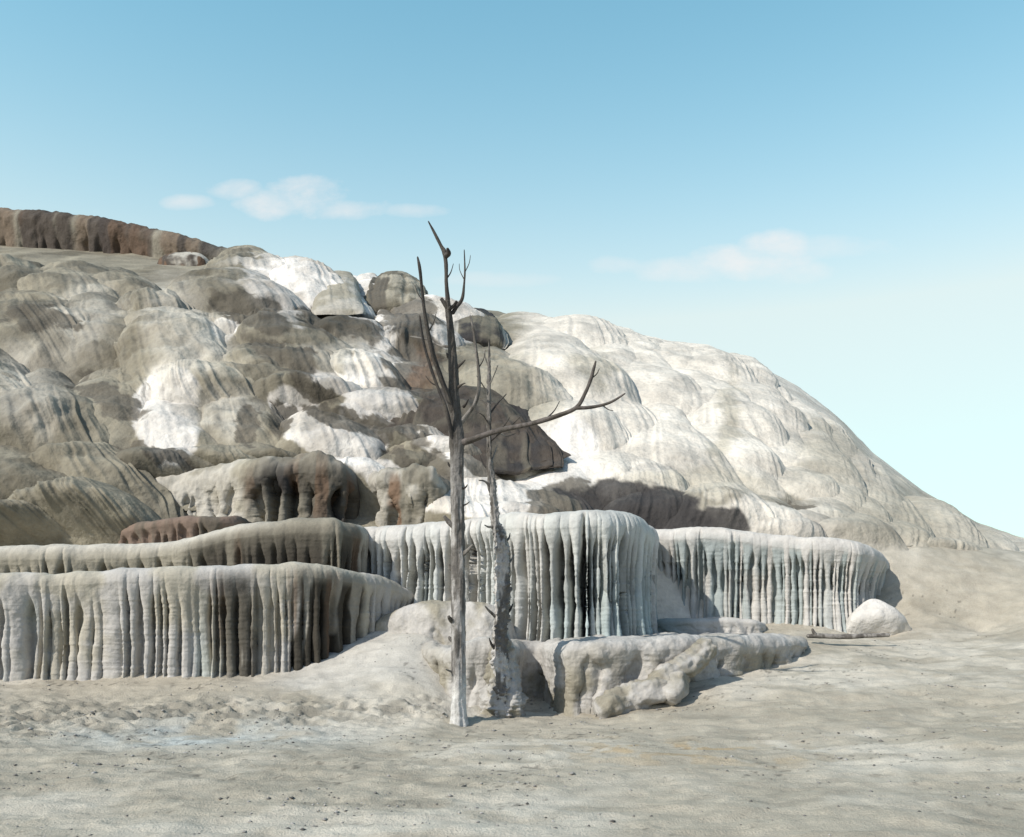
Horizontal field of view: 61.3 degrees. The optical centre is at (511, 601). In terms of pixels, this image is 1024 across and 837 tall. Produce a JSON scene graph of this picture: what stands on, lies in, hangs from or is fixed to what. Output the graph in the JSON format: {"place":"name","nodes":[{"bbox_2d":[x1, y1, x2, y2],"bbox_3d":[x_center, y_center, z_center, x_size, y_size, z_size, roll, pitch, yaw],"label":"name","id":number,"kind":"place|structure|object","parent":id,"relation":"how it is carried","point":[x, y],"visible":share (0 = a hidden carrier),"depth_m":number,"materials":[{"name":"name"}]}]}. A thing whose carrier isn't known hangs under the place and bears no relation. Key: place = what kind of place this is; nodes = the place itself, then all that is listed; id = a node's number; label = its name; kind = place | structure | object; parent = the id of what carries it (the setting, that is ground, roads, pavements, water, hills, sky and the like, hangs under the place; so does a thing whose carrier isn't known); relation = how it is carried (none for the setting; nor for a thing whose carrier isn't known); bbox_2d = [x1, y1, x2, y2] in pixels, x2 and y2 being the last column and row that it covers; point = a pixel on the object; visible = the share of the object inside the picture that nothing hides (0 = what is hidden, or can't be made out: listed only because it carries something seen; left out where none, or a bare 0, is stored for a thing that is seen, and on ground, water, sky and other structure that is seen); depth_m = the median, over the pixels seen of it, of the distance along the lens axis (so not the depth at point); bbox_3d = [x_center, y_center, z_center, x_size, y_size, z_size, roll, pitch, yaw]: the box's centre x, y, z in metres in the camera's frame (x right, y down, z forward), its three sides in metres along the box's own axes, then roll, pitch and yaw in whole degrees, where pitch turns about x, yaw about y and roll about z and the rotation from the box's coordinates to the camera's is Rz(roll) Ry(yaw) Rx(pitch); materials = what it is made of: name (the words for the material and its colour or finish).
{"place":"outdoors","nodes":[
{"label":"outdoors","id":0,"kind":"place"},
{"bbox_2d":[0,546,1023,836],"bbox_3d":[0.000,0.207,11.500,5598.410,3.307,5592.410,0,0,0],"label":"ground","id":1,"kind":"structure","parent":0,"point":[360,690],"depth_m":9.99,"materials":[{"name":"stone"}]},
{"bbox_2d":[0,517,368,573],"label":"ribbed terrace","id":2,"kind":"structure","parent":1,"relation":"on","point":[334,542],"depth_m":15.52,"materials":[{"name":"stone"}]},
{"bbox_2d":[118,515,251,543],"bbox_3d":[-6.740,-1.208,18.002,2.727,1.068,2.535,0,0,0],"label":"red ledge","id":3,"kind":"object","parent":2,"relation":"on","point":[171,529],"visible":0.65,"depth_m":16.92,"materials":[{"name":"stone"}]},
{"bbox_2d":[0,562,414,681],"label":"travertine terrace","id":4,"kind":"structure","parent":1,"relation":"on","point":[247,620],"depth_m":13.74,"materials":[{"name":"stone"}]},
{"bbox_2d":[375,600,516,644],"bbox_3d":[-2.196,1.030,16.213,5.627,2.140,2.928,0,0,21],"label":"rounded shelf","id":5,"kind":"object","parent":1,"relation":"on","point":[429,618],"visible":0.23,"depth_m":14.65,"materials":[{"name":"stone"}]},
{"bbox_2d":[473,339,528,717],"bbox_3d":[-0.153,-0.992,12.962,0.846,5.799,0.848,0,0,0],"label":"dead tree","id":6,"kind":"object","parent":1,"relation":"on","point":[502,694],"visible":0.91,"depth_m":12.69,"materials":[{"name":"grey wood"}]},
{"bbox_2d":[364,510,658,641],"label":"pulpit terrace","id":7,"kind":"structure","parent":1,"relation":"on","point":[580,573],"depth_m":15.03,"materials":[{"name":"stone"}]},
{"bbox_2d":[410,221,625,726],"bbox_3d":[-0.005,-1.764,11.796,3.160,7.197,0.693,0,0,13],"label":"dead tree","id":8,"kind":"object","parent":1,"relation":"on","point":[458,441],"visible":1,"depth_m":12.06,"materials":[{"name":"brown wood"}]},
{"bbox_2d":[421,632,807,716],"bbox_3d":[1.910,1.372,15.195,7.184,1.732,4.688,0,0,-5],"label":"front mound","id":9,"kind":"object","parent":1,"relation":"on","point":[571,677],"visible":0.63,"depth_m":13.34,"materials":[{"name":"stone"}]},
{"bbox_2d":[592,637,716,718],"bbox_3d":[2.203,1.173,12.835,2.059,1.269,0.762,0,0,-21],"label":"crusted log","id":10,"kind":"object","parent":1,"relation":"on","point":[667,682],"visible":0.94,"depth_m":12.66,"materials":[{"name":"stone"}]},
{"bbox_2d":[657,617,765,634],"bbox_3d":[3.843,0.566,17.373,2.657,0.543,2.098,0,0,0],"label":"pool step","id":11,"kind":"object","parent":1,"relation":"on","point":[698,626],"visible":0.66,"depth_m":16.43,"materials":[{"name":"stone"}]},
{"bbox_2d":[655,527,888,633],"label":"curtain terrace","id":12,"kind":"structure","parent":1,"relation":"on","point":[827,582],"depth_m":17.46,"materials":[{"name":"stone"}]},
{"bbox_2d":[806,628,889,638],"bbox_3d":[6.072,0.573,15.597,1.510,0.200,0.098,0,0,0],"label":"fallen log","id":13,"kind":"object","parent":1,"relation":"on","point":[814,634],"visible":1,"depth_m":15.57,"materials":[{"name":"grey wood"}]},
{"bbox_2d":[846,599,911,635],"bbox_3d":[7.234,0.368,16.839,1.370,0.868,0.351,0,0,4],"label":"rounded lump","id":14,"kind":"object","parent":1,"relation":"on","point":[873,616],"visible":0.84,"depth_m":16.77,"materials":[{"name":"stone"}]},
{"bbox_2d":[0,245,1023,618],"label":"hill","id":15,"kind":"structure","parent":0,"point":[126,381],"depth_m":22.59,"materials":[{"name":"stone"}]},
{"bbox_2d":[0,207,225,260],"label":"streaked ledge","id":16,"kind":"object","parent":15,"relation":"on","point":[38,228],"visible":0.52,"depth_m":47.33,"materials":[{"name":"stone"}]},
{"bbox_2d":[157,252,208,265],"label":"crest boulder","id":17,"kind":"object","parent":15,"relation":"on","point":[187,258],"visible":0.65,"depth_m":42.84,"materials":[{"name":"stone"}]},
{"bbox_2d":[155,450,359,522],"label":"pillared terrace","id":18,"kind":"structure","parent":15,"relation":"on","point":[317,484],"depth_m":18.82,"materials":[{"name":"stone"}]},
{"bbox_2d":[311,270,364,314],"bbox_3d":[-7.237,-13.092,36.063,1.903,6.131,12.379,0,0,-11],"label":"crest boulder","id":19,"kind":"object","parent":15,"relation":"on","point":[345,298],"visible":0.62,"depth_m":31.22,"materials":[{"name":"stone"}]},
{"bbox_2d":[364,271,428,313],"bbox_3d":[-5.366,-14.597,40.437,2.818,6.653,13.689,0,0,-8],"label":"crest boulder","id":20,"kind":"object","parent":15,"relation":"on","point":[388,290],"visible":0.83,"depth_m":35.46,"materials":[{"name":"stone"}]},
{"bbox_2d":[368,463,450,526],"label":"lumpy knoll","id":21,"kind":"structure","parent":15,"relation":"on","point":[405,495],"depth_m":18.68,"materials":[{"name":"stone"}]},
{"bbox_2d":[388,385,570,474],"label":"brown dome","id":22,"kind":"structure","parent":15,"relation":"on","point":[526,449],"depth_m":21.52,"materials":[{"name":"stone"}]},
{"bbox_2d":[453,308,508,348],"bbox_3d":[-1.412,-11.366,35.536,2.637,5.004,10.781,0,0,0],"label":"crest boulder","id":23,"kind":"object","parent":15,"relation":"on","point":[488,326],"visible":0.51,"depth_m":30.92,"materials":[{"name":"stone"}]},
{"bbox_2d":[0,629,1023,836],"bbox_3d":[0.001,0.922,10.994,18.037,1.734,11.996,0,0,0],"label":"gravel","id":24,"kind":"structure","parent":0,"point":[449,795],"depth_m":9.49,"materials":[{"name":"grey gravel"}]},
{"bbox_2d":[0,0,1023,537],"label":"sky","id":25,"kind":"structure","parent":0,"point":[827,194],"materials":[{"name":"blue"}]}
]}

